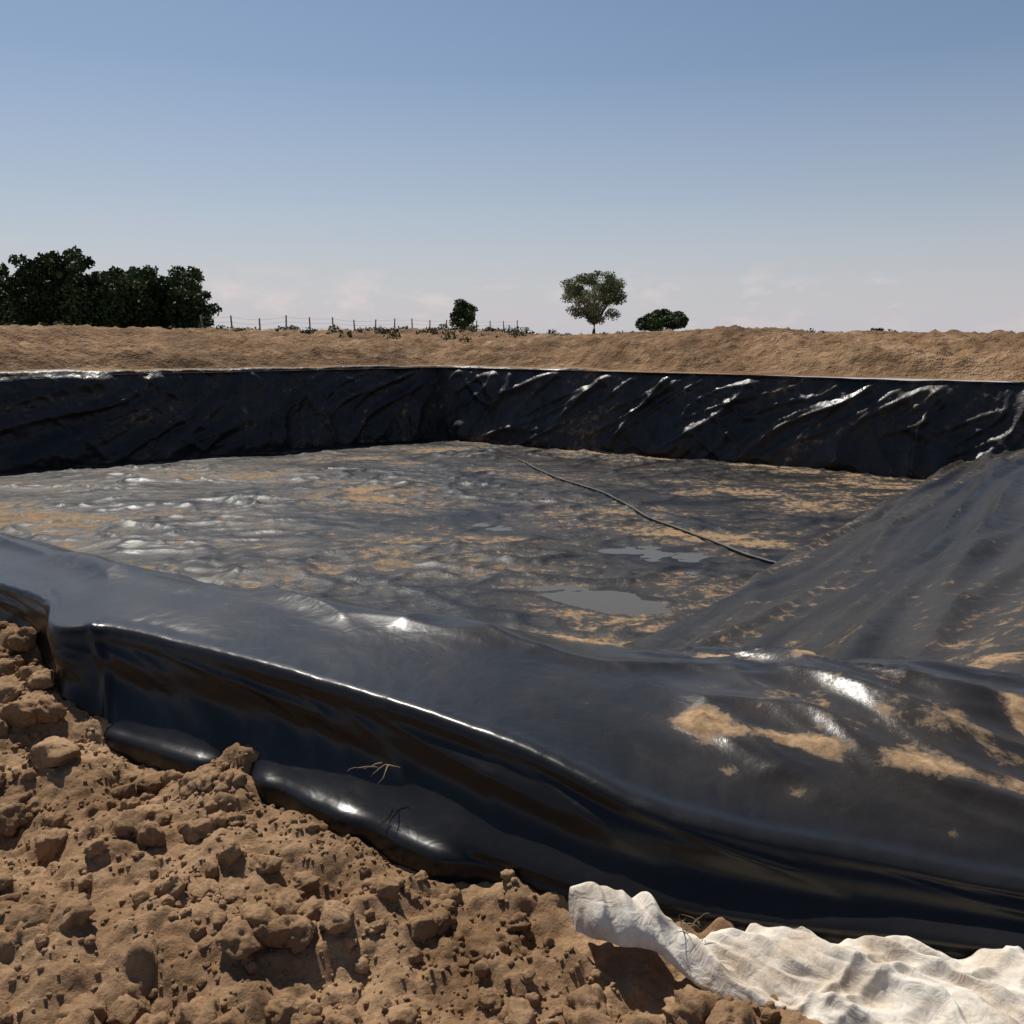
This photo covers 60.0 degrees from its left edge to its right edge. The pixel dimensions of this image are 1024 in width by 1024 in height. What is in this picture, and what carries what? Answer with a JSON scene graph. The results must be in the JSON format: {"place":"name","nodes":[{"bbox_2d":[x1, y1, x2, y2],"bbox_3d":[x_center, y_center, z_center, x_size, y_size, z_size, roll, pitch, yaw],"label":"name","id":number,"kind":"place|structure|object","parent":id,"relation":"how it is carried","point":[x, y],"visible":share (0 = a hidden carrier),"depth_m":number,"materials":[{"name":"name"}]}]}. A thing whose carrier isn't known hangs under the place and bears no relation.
{"place":"outdoors","nodes":[
{"label":"outdoors","id":0,"kind":"place"},
{"bbox_2d":[348,762,399,783],"bbox_3d":[-0.457,0.859,2.937,0.102,0.037,0.142,11,15,43],"label":"dry twig","id":1,"kind":"object","parent":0,"point":[373,766],"visible":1,"depth_m":2.94,"materials":[{"name":"brown wood"}]},
{"bbox_2d":[0,324,1023,381],"bbox_3d":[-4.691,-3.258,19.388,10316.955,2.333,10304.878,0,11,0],"label":"ground","id":2,"kind":"structure","parent":0,"point":[994,355],"depth_m":33.17,"materials":[{"name":"brown soil"}]},
{"bbox_2d":[0,245,221,329],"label":"distant trees","id":3,"kind":"object","parent":2,"relation":"on","point":[50,287],"visible":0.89,"depth_m":96.37,"materials":[{"name":"green plant"}]},
{"bbox_2d":[200,315,517,330],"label":"post and wire fence","id":4,"kind":"object","parent":2,"relation":"on","point":[354,325],"visible":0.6,"depth_m":67.23,"materials":[{"name":"brown wood"}]},
{"bbox_2d":[0,623,791,1023],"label":"soil mound","id":5,"kind":"object","parent":2,"relation":"on","point":[646,979],"visible":0.43,"depth_m":2.45,"materials":[{"name":"brown soil"}]},
{"bbox_2d":[0,621,822,1023],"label":"soil clods","id":6,"kind":"object","parent":5,"relation":"on","point":[290,919],"visible":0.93,"depth_m":2.48,"materials":[{"name":"brown soil"}]},
{"bbox_2d":[569,882,1023,1023],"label":"white tarp","id":7,"kind":"object","parent":5,"relation":"on","point":[866,979],"visible":0.98,"depth_m":2.21,"materials":[{"name":"plastic"}]},
{"bbox_2d":[673,913,709,934],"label":"dry roots","id":8,"kind":"object","parent":7,"relation":"on","point":[682,924],"visible":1,"depth_m":2.34,"materials":[{"name":"brown plant"}]},
{"bbox_2d":[0,320,910,342],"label":"weeds","id":9,"kind":"object","parent":2,"relation":"on","point":[471,328],"visible":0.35,"depth_m":45.92,"materials":[{"name":"green plant"}]},
{"bbox_2d":[448,298,478,329],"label":"young tree","id":10,"kind":"object","parent":2,"relation":"on","point":[464,311],"visible":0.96,"depth_m":82.39,"materials":[{"name":"green plant"}]},
{"bbox_2d":[0,365,1023,959],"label":"geomembrane pond liner","id":11,"kind":"object","parent":2,"relation":"on","point":[312,585],"visible":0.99,"depth_m":5.68,"materials":[{"name":"black plastic"}]},
{"bbox_2d":[473,523,708,614],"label":"puddle water","id":12,"kind":"structure","parent":11,"relation":"on","point":[615,602],"depth_m":14.05,"materials":[{"name":"grey liquid"}]},
{"bbox_2d":[517,459,776,563],"bbox_3d":[2.334,-0.387,22.110,0.304,0.124,14.141,-4,12,-18],"label":"drain hose","id":13,"kind":"object","parent":11,"relation":"on","point":[689,532],"visible":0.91,"depth_m":19.01,"materials":[{"name":"black rubber"}]},
{"bbox_2d":[560,270,627,333],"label":"deciduous tree","id":14,"kind":"object","parent":2,"relation":"on","point":[591,311],"visible":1,"depth_m":118.61,"materials":[{"name":"green plant"}]},
{"bbox_2d":[635,308,688,331],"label":"bush","id":15,"kind":"object","parent":2,"relation":"on","point":[656,320],"visible":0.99,"depth_m":118.25,"materials":[{"name":"green plant"}]},
{"bbox_2d":[870,327,884,330],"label":"bush","id":16,"kind":"object","parent":2,"relation":"on","point":[879,329],"visible":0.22,"depth_m":147.83,"materials":[{"name":"green plant"}]},
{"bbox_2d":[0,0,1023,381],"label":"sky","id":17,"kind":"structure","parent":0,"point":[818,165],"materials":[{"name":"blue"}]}
]}

